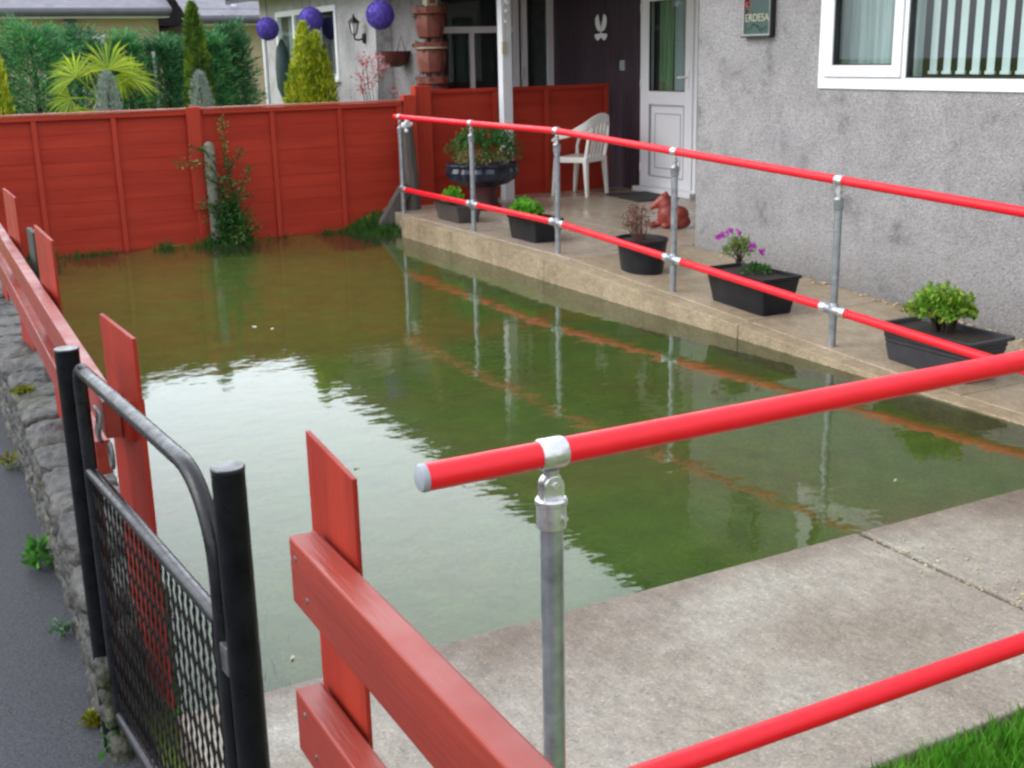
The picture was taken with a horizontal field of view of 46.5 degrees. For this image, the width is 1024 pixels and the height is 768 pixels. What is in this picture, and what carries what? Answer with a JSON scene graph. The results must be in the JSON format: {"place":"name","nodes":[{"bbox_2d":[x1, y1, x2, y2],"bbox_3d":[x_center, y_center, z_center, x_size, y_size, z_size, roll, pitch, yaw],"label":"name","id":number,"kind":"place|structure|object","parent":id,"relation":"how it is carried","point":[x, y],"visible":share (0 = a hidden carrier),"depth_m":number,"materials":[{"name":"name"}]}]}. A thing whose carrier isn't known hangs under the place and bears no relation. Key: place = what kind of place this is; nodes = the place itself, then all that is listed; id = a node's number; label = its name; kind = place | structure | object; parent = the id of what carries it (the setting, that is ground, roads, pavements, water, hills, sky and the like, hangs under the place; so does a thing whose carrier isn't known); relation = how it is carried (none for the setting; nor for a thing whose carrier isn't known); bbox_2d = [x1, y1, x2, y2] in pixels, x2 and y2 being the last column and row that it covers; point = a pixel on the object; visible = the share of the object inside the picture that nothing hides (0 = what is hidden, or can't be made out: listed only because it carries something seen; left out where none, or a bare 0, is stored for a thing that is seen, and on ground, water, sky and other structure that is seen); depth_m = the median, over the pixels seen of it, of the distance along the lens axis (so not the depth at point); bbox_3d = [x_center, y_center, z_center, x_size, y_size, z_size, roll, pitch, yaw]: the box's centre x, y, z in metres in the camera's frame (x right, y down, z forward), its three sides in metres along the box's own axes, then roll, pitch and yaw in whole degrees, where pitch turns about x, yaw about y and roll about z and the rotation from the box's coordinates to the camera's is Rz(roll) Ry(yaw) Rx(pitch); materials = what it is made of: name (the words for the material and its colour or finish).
{"place":"outdoors","nodes":[
{"label":"outdoors","id":0,"kind":"place"},
{"bbox_2d":[0,410,163,767],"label":"pavement","id":1,"kind":"structure","parent":0,"point":[45,704],"depth_m":3.60,"materials":[{"name":"grey asphalt"}]},
{"bbox_2d":[0,448,17,468],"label":"weed","id":2,"kind":"object","parent":1,"relation":"on","point":[11,459],"visible":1,"depth_m":5.34,"materials":[{"name":"green plant"}]},
{"bbox_2d":[20,533,53,568],"bbox_3d":[-1.702,0.602,4.281,0.134,0.130,0.137,-9,17,-27],"label":"weed","id":3,"kind":"object","parent":1,"relation":"on","point":[40,553],"visible":0.96,"depth_m":4.28,"materials":[{"name":"green plant"}]},
{"bbox_2d":[47,614,71,635],"bbox_3d":[-1.424,0.766,3.770,0.064,0.073,0.087,0,16,3],"label":"weed","id":4,"kind":"object","parent":1,"relation":"on","point":[61,627],"visible":1,"depth_m":3.76,"materials":[{"name":"green plant"}]},
{"bbox_2d":[53,345,116,752],"bbox_3d":[-1.063,0.438,3.014,0.060,1.090,0.060,-9,17,-27],"label":"gate post","id":5,"kind":"object","parent":1,"relation":"on","point":[67,359],"visible":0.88,"depth_m":2.94,"materials":[{"name":"metal"}]},
{"bbox_2d":[72,363,237,767],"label":"gate","id":6,"kind":"structure","parent":5,"relation":"attached to","point":[98,485],"depth_m":2.55,"materials":[{"name":"black metal"}]},
{"bbox_2d":[0,278,176,763],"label":"stone wall","id":7,"kind":"structure","parent":1,"relation":"on","point":[33,425],"depth_m":4.14,"materials":[{"name":"grey stone"}]},
{"bbox_2d":[8,384,36,395],"bbox_3d":[-2.046,0.024,4.973,0.107,0.038,0.124,-2,16,-3],"label":"moss clump","id":8,"kind":"object","parent":7,"relation":"on","point":[23,388],"visible":1,"depth_m":4.96,"materials":[{"name":"green plant"}]},
{"bbox_2d":[0,188,173,708],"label":"picket fence","id":9,"kind":"object","parent":7,"relation":"on","point":[34,294],"visible":0.77,"depth_m":3.20,"materials":[{"name":"red wood"}]},
{"bbox_2d":[77,707,100,727],"bbox_3d":[-1.148,0.916,3.269,0.083,0.061,0.084,10,19,36],"label":"moss clump","id":10,"kind":"object","parent":1,"relation":"on","point":[90,716],"visible":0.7,"depth_m":3.26,"materials":[{"name":"green plant"}]},
{"bbox_2d":[98,722,115,761],"bbox_3d":[-1.049,0.919,3.103,0.078,0.120,0.097,-9,17,-27],"label":"weed","id":11,"kind":"object","parent":1,"relation":"on","point":[102,755],"visible":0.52,"depth_m":3.09,"materials":[{"name":"green plant"}]},
{"bbox_2d":[210,461,270,767],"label":"gate post","id":12,"kind":"object","parent":1,"relation":"on","point":[231,510],"visible":1,"depth_m":1.99,"materials":[{"name":"metal"}]},
{"bbox_2d":[289,430,554,767],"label":"picket fence","id":13,"kind":"object","parent":1,"relation":"on","point":[440,709],"visible":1,"depth_m":1.45,"materials":[{"name":"red wood"}]},
{"bbox_2d":[181,0,216,110],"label":"column conifer","id":14,"kind":"object","parent":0,"point":[194,33],"depth_m":13.97,"materials":[{"name":"green plant"}]},
{"bbox_2d":[29,213,1023,767],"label":"water","id":15,"kind":"structure","parent":0,"point":[385,369],"depth_m":5.62,"materials":[{"name":"green liquid"}]},
{"bbox_2d":[25,246,65,266],"bbox_3d":[-3.975,-1.101,10.125,0.321,0.221,0.323,14,22,43],"label":"garden weed","id":16,"kind":"object","parent":15,"relation":"on","point":[56,253],"visible":0.1,"depth_m":10.12,"materials":[{"name":"green plant"}]},
{"bbox_2d":[0,99,402,260],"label":"panel fence","id":17,"kind":"object","parent":15,"relation":"on","point":[96,181],"visible":0.77,"depth_m":10.83,"materials":[{"name":"red wood"}]},
{"bbox_2d":[203,141,221,240],"bbox_3d":[-2.731,-1.700,10.881,0.100,1.017,0.097,-9,17,-27],"label":"concrete stub post","id":18,"kind":"object","parent":15,"relation":"on","point":[212,193],"visible":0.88,"depth_m":10.81,"materials":[{"name":"grey concrete"}]},
{"bbox_2d":[25,207,402,274],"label":"fence foot grass","id":19,"kind":"structure","parent":15,"relation":"on","point":[370,232],"depth_m":11.20,"materials":[{"name":"green plant"}]},
{"bbox_2d":[172,111,265,246],"bbox_3d":[-2.660,-1.838,10.776,0.771,1.233,0.475,-9,17,-27],"label":"climbing shrub","id":20,"kind":"object","parent":15,"relation":"on","point":[235,230],"visible":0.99,"depth_m":10.86,"materials":[{"name":"green plant"}]},
{"bbox_2d":[376,127,420,226],"bbox_3d":[-1.161,-1.919,11.573,0.580,1.117,0.160,-9,17,-27],"label":"timber post","id":21,"kind":"object","parent":15,"relation":"on","point":[411,180],"visible":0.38,"depth_m":11.55,"materials":[{"name":"grey wood"}]},
{"bbox_2d":[401,120,412,132],"bbox_3d":[-1.021,-2.485,11.452,0.145,0.134,0.085,-13,19,-37],"label":"crumpled cloth","id":22,"kind":"object","parent":21,"relation":"on","point":[406,124],"visible":0.81,"depth_m":11.43,"materials":[{"name":"white fabric"}]},
{"bbox_2d":[382,187,695,259],"bbox_3d":[0.831,-1.316,11.090,2.940,0.515,3.792,-9,17,-27],"label":"landing","id":23,"kind":"object","parent":15,"relation":"on","point":[598,210],"visible":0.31,"depth_m":10.76,"materials":[{"name":"concrete"}]},
{"bbox_2d":[433,186,480,223],"bbox_3d":[-0.499,-1.652,10.843,0.276,0.320,0.508,-9,17,-27],"label":"planter trough","id":24,"kind":"object","parent":23,"relation":"on","point":[454,212],"visible":0.71,"depth_m":10.79,"materials":[{"name":"plastic"}]},
{"bbox_2d":[442,123,525,210],"bbox_3d":[-0.294,-2.111,11.541,0.787,0.824,0.761,3,16,15],"label":"urn planter","id":25,"kind":"object","parent":23,"relation":"on","point":[495,169],"visible":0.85,"depth_m":11.37,"materials":[{"name":"ceramic"}]},
{"bbox_2d":[497,0,514,199],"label":"porch post","id":26,"kind":"object","parent":23,"relation":"on","point":[505,97],"visible":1,"depth_m":11.99,"materials":[{"name":"white paint"}]},
{"bbox_2d":[501,42,505,53],"bbox_3d":[-0.081,-3.354,11.878,0.045,0.120,0.023,-9,17,-27],"label":"post plaque","id":27,"kind":"object","parent":26,"relation":"attached to","point":[503,46],"visible":1,"depth_m":11.87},
{"bbox_2d":[504,0,510,40],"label":"wind chime","id":28,"kind":"object","parent":26,"relation":"hanging from","point":[507,10],"visible":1,"depth_m":11.76,"materials":[{"name":"metal"}]},
{"bbox_2d":[507,195,563,242],"bbox_3d":[0.163,-1.353,9.655,0.339,0.351,0.526,-9,17,-27],"label":"planter trough","id":29,"kind":"object","parent":23,"relation":"on","point":[527,230],"visible":0.82,"depth_m":9.61,"materials":[{"name":"plastic"}]},
{"bbox_2d":[551,113,608,197],"bbox_3d":[0.740,-2.416,12.508,0.477,0.850,0.605,8,18,31],"label":"plastic chair","id":30,"kind":"object","parent":23,"relation":"on","point":[586,158],"visible":0.81,"depth_m":12.37,"materials":[{"name":"white plastic"}]},
{"bbox_2d":[605,191,678,201],"bbox_3d":[1.342,-1.940,12.308,0.480,0.014,0.720,-7,17,-21],"label":"door mat","id":31,"kind":"object","parent":23,"relation":"on","point":[641,196],"depth_m":12.30,"materials":[{"name":"rubber"}]},
{"bbox_2d":[648,191,690,228],"bbox_3d":[1.331,-1.468,10.055,0.349,0.316,0.208,-1,15,1],"label":"animal figurine","id":32,"kind":"object","parent":23,"relation":"on","point":[662,203],"visible":0.86,"depth_m":10.00,"materials":[{"name":"ceramic"}]},
{"bbox_2d":[571,245,1023,414],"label":"concrete ramp","id":33,"kind":"structure","parent":15,"relation":"on","point":[864,343],"depth_m":7.10,"materials":[{"name":"beige concrete"}]},
{"bbox_2d":[616,202,667,274],"bbox_3d":[0.906,-1.025,8.291,0.332,0.491,0.422,-9,17,-27],"label":"plant pot","id":34,"kind":"object","parent":33,"relation":"on","point":[634,262],"visible":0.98,"depth_m":8.22,"materials":[{"name":"plastic"}]},
{"bbox_2d":[393,114,1023,374],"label":"handrail","id":35,"kind":"object","parent":33,"relation":"on","point":[833,309],"visible":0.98,"depth_m":7.18,"materials":[{"name":"metal"}]},
{"bbox_2d":[708,227,801,315],"bbox_3d":[1.475,-0.704,7.307,0.306,0.479,0.576,-9,17,-27],"label":"planter trough","id":36,"kind":"object","parent":33,"relation":"on","point":[746,299],"visible":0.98,"depth_m":7.27,"materials":[{"name":"plastic"}]},
{"bbox_2d":[720,255,1023,350],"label":"wall foot gravel","id":37,"kind":"structure","parent":33,"relation":"on","point":[1019,341],"depth_m":7.43,"materials":[{"name":"grey gravel"}]},
{"bbox_2d":[884,280,1015,368],"bbox_3d":[2.221,-0.303,6.066,0.389,0.452,0.620,-9,17,-27],"label":"planter trough","id":38,"kind":"object","parent":33,"relation":"on","point":[943,307],"visible":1,"depth_m":6.00,"materials":[{"name":"plastic"}]},
{"bbox_2d":[178,489,1023,767],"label":"concrete path","id":39,"kind":"structure","parent":0,"point":[653,673],"depth_m":3.30,"materials":[{"name":"grey concrete"}]},
{"bbox_2d":[414,350,1023,767],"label":"handrail","id":40,"kind":"object","parent":39,"relation":"on","point":[550,456],"visible":1,"depth_m":2.26,"materials":[{"name":"metal"}]},
{"bbox_2d":[873,538,1023,610],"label":"path pebbles","id":41,"kind":"object","parent":39,"relation":"on","point":[967,583],"visible":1,"depth_m":3.80,"materials":[{"name":"beige gravel"}]},
{"bbox_2d":[854,700,1023,767],"bbox_3d":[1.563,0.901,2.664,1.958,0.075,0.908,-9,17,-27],"label":"lawn grass","id":42,"kind":"structure","parent":0,"point":[985,753],"depth_m":2.82,"materials":[{"name":"green plant"}]},
{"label":"neighbour ground","id":43,"kind":"structure","parent":0,"visible":0},
{"bbox_2d":[0,57,16,117],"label":"dwarf conifer","id":44,"kind":"object","parent":43,"relation":"on","point":[6,108],"visible":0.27,"depth_m":10.61,"materials":[{"name":"yellow plant"}]},
{"bbox_2d":[0,46,33,117],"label":"hedge tree","id":45,"kind":"object","parent":43,"relation":"on","point":[13,84],"visible":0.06,"depth_m":13.72,"materials":[{"name":"green plant"}]},
{"bbox_2d":[0,10,94,116],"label":"hedge tree","id":46,"kind":"object","parent":43,"relation":"on","point":[43,38],"visible":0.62,"depth_m":13.48,"materials":[{"name":"green plant"}]},
{"bbox_2d":[26,21,129,116],"bbox_3d":[-5.233,-3.337,14.450,1.416,2.073,1.448,-9,17,-27],"label":"hedge tree","id":47,"kind":"object","parent":43,"relation":"on","point":[82,39],"visible":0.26,"depth_m":14.15,"materials":[{"name":"green plant"}]},
{"bbox_2d":[0,0,171,116],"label":"bungalow","id":48,"kind":"object","parent":43,"relation":"on","point":[106,15],"visible":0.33,"depth_m":20.38,"materials":[{"name":"white paint"}]},
{"bbox_2d":[40,34,109,94],"bbox_3d":[-7.590,-5.542,20.662,1.100,1.000,0.070,-9,17,-27],"label":"window","id":49,"kind":"structure","parent":48,"relation":"in","point":[103,35],"depth_m":20.73,"materials":[{"name":"white plastic"}]},
{"bbox_2d":[44,37,161,115],"bbox_3d":[-4.394,-2.807,12.915,1.243,1.835,0.944,-9,17,-27],"label":"fan palm","id":50,"kind":"object","parent":43,"relation":"on","point":[131,72],"visible":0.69,"depth_m":12.57,"materials":[{"name":"green plant"}]},
{"bbox_2d":[92,69,122,113],"bbox_3d":[-3.730,-2.178,11.161,0.581,1.533,0.569,-3,16,-8],"label":"dwarf conifer","id":51,"kind":"object","parent":43,"relation":"on","point":[107,77],"visible":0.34,"depth_m":10.97,"materials":[{"name":"green plant"}]},
{"bbox_2d":[95,24,166,112],"bbox_3d":[-4.646,-3.330,14.482,0.990,2.016,0.931,-12,19,-35],"label":"hedge tree","id":52,"kind":"object","parent":43,"relation":"on","point":[137,49],"visible":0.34,"depth_m":14.28,"materials":[{"name":"green plant"}]},
{"bbox_2d":[151,52,160,111],"bbox_3d":[-4.344,-3.204,14.706,0.042,1.740,0.044,-9,17,-27],"label":"drainpipe","id":53,"kind":"object","parent":43,"relation":"on","point":[157,102],"visible":0.34,"depth_m":14.54,"materials":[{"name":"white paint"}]},
{"bbox_2d":[134,24,211,111],"bbox_3d":[-4.214,-3.436,14.811,1.142,2.027,1.152,-9,17,-27],"label":"hedge tree","id":54,"kind":"object","parent":43,"relation":"on","point":[163,49],"visible":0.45,"depth_m":14.54,"materials":[{"name":"green plant"}]},
{"bbox_2d":[187,68,215,109],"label":"dwarf conifer","id":55,"kind":"object","parent":43,"relation":"on","point":[200,76],"visible":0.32,"depth_m":11.37,"materials":[{"name":"green plant"}]},
{"bbox_2d":[166,24,250,108],"bbox_3d":[-3.839,-3.540,15.140,1.056,2.036,1.136,5,17,21],"label":"hedge tree","id":56,"kind":"object","parent":43,"relation":"on","point":[215,43],"visible":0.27,"depth_m":14.94,"materials":[{"name":"green plant"}]},
{"bbox_2d":[158,0,265,110],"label":"bungalow","id":57,"kind":"object","parent":43,"relation":"on","point":[211,12],"visible":0.19,"depth_m":21.06,"materials":[{"name":"white paint"}]},
{"bbox_2d":[207,14,267,108],"bbox_3d":[-3.591,-3.698,15.464,0.920,2.157,1.022,-4,16,-11],"label":"hedge tree","id":58,"kind":"object","parent":43,"relation":"on","point":[236,38],"visible":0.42,"depth_m":15.26,"materials":[{"name":"green plant"}]},
{"bbox_2d":[262,39,270,103],"bbox_3d":[-3.387,-3.863,16.615,0.060,1.850,0.060,-9,17,-27],"label":"garden pole","id":59,"kind":"object","parent":43,"relation":"on","point":[266,66],"visible":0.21,"depth_m":16.46,"materials":[{"name":"white paint"}]},
{"bbox_2d":[275,38,289,102],"bbox_3d":[-3.154,-3.865,16.603,0.210,1.850,0.210,-9,17,-27],"label":"parasol","id":60,"kind":"object","parent":43,"relation":"on","point":[282,61],"visible":0.67,"depth_m":16.38,"materials":[{"name":"teal fabric"}]},
{"bbox_2d":[282,19,339,106],"bbox_3d":[-2.042,-2.752,12.292,0.754,1.963,0.731,3,16,14],"label":"golden conifer","id":61,"kind":"object","parent":43,"relation":"on","point":[310,78],"visible":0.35,"depth_m":12.08,"materials":[{"name":"yellow plant"}]},
{"bbox_2d":[350,49,399,102],"bbox_3d":[-1.499,-2.778,12.931,0.496,1.648,0.665,-9,17,-27],"label":"pink shrub","id":62,"kind":"object","parent":43,"relation":"on","point":[366,78],"visible":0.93,"depth_m":12.74,"materials":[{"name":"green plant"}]},
{"bbox_2d":[259,0,553,185],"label":"house","id":63,"kind":"structure","parent":43,"relation":"on","point":[469,37],"depth_m":14.30,"materials":[{"name":"white paint"}]},
{"bbox_2d":[275,5,340,81],"bbox_3d":[-2.759,-4.661,16.318,0.227,0.980,2.560,-9,17,-27],"label":"window","id":64,"kind":"structure","parent":63,"relation":"in","point":[292,15],"depth_m":16.54,"materials":[{"name":"white plastic"}]},
{"bbox_2d":[347,14,365,42],"bbox_3d":[-1.869,-4.278,14.331,0.240,0.345,0.147,-9,17,-27],"label":"wall lantern","id":65,"kind":"object","parent":63,"relation":"attached to","point":[353,22],"depth_m":14.29,"materials":[{"name":"metal"}]},
{"bbox_2d":[380,36,409,66],"bbox_3d":[-1.353,-3.869,13.845,0.360,0.355,0.360,-9,17,-27],"label":"wall basket","id":66,"kind":"object","parent":63,"relation":"attached to","point":[397,58],"depth_m":13.75,"materials":[{"name":"brown plastic"}]},
{"bbox_2d":[400,83,608,204],"bbox_3d":[0.001,-2.458,12.431,2.500,1.335,0.234,-9,17,-27],"label":"panel fence","id":67,"kind":"object","parent":43,"relation":"on","point":[570,107],"visible":0.58,"depth_m":12.55,"materials":[{"name":"red wood"}]},
{"bbox_2d":[225,0,1023,338],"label":"house","id":68,"kind":"structure","parent":43,"relation":"on","point":[925,94],"depth_m":7.83,"materials":[{"name":"grey concrete"}]},
{"bbox_2d":[256,0,278,40],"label":"hanging ball","id":69,"kind":"object","parent":68,"relation":"hanging from","point":[267,28],"visible":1,"depth_m":16.15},
{"bbox_2d":[298,0,323,31],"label":"hanging ball","id":70,"kind":"object","parent":68,"relation":"hanging from","point":[313,17],"visible":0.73,"depth_m":14.59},
{"bbox_2d":[366,0,394,29],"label":"hanging ball","id":71,"kind":"object","parent":68,"relation":"hanging from","point":[380,15],"visible":1,"depth_m":12.74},
{"bbox_2d":[595,14,606,39],"bbox_3d":[0.982,-3.942,13.152,0.016,0.277,0.259,-9,17,-27],"label":"butterfly ornament","id":72,"kind":"object","parent":68,"relation":"attached to","point":[600,28],"visible":1,"depth_m":13.15,"materials":[{"name":"white metal"}]},
{"bbox_2d":[620,60,624,70],"bbox_3d":[1.198,-3.456,12.910,0.020,0.110,0.095,-9,17,-27],"label":"number plate","id":73,"kind":"object","parent":68,"relation":"attached to","point":[622,65],"visible":1,"depth_m":12.89,"materials":[{"name":"plastic"}]},
{"bbox_2d":[639,0,699,193],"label":"door","id":74,"kind":"structure","parent":68,"relation":"in","point":[669,28],"depth_m":12.27,"materials":[{"name":"white plastic"}]},
{"bbox_2d":[741,0,776,37],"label":"house sign","id":75,"kind":"object","parent":68,"relation":"attached to","point":[759,17],"visible":1,"depth_m":8.13,"materials":[{"name":"stone"}]},
{"bbox_2d":[818,0,1023,92],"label":"window","id":76,"kind":"structure","parent":68,"relation":"in","point":[883,40],"depth_m":7.14,"materials":[{"name":"white plastic"}]},
{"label":"ramp bed","id":77,"kind":"structure","parent":0,"visible":0},
{"bbox_2d":[402,215,1023,446],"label":"ramp curb","id":78,"kind":"structure","parent":77,"relation":"on","point":[646,309],"depth_m":7.49,"materials":[{"name":"concrete"}]},
{"bbox_3d":[-0.873,-2.593,13.391,0.387,0.379,0.414,-9,17,-27],"label":"stacked planter","id":79,"kind":"object","parent":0,"visible":0},
{"bbox_3d":[-0.875,-2.882,13.316,0.374,0.335,0.374,-9,17,-27],"label":"stacked planter","id":80,"kind":"object","parent":79,"relation":"on","visible":0},
{"bbox_2d":[415,73,450,89],"bbox_3d":[-0.885,-3.267,13.221,0.422,0.388,0.397,-9,17,-27],"label":"stacked planter","id":81,"kind":"object","parent":80,"relation":"on","point":[437,82],"visible":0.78,"depth_m":13.06,"materials":[{"name":"ceramic"}]},
{"bbox_2d":[412,39,447,73],"bbox_3d":[-0.892,-3.619,13.123,0.414,0.378,0.395,-9,17,-27],"label":"stacked planter","id":82,"kind":"object","parent":81,"relation":"on","point":[431,57],"visible":1,"depth_m":13.00,"materials":[{"name":"ceramic"}]},
{"bbox_2d":[412,2,447,38],"bbox_3d":[-0.903,-3.971,13.009,0.387,0.379,0.414,-9,17,-27],"label":"stacked planter","id":83,"kind":"object","parent":82,"relation":"on","point":[429,22],"visible":1,"depth_m":12.90,"materials":[{"name":"ceramic"}]},
{"bbox_2d":[422,0,436,5],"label":"cream box","id":84,"kind":"object","parent":83,"relation":"on","point":[429,2],"visible":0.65,"depth_m":12.92,"materials":[{"name":"ceramic"}]}
]}

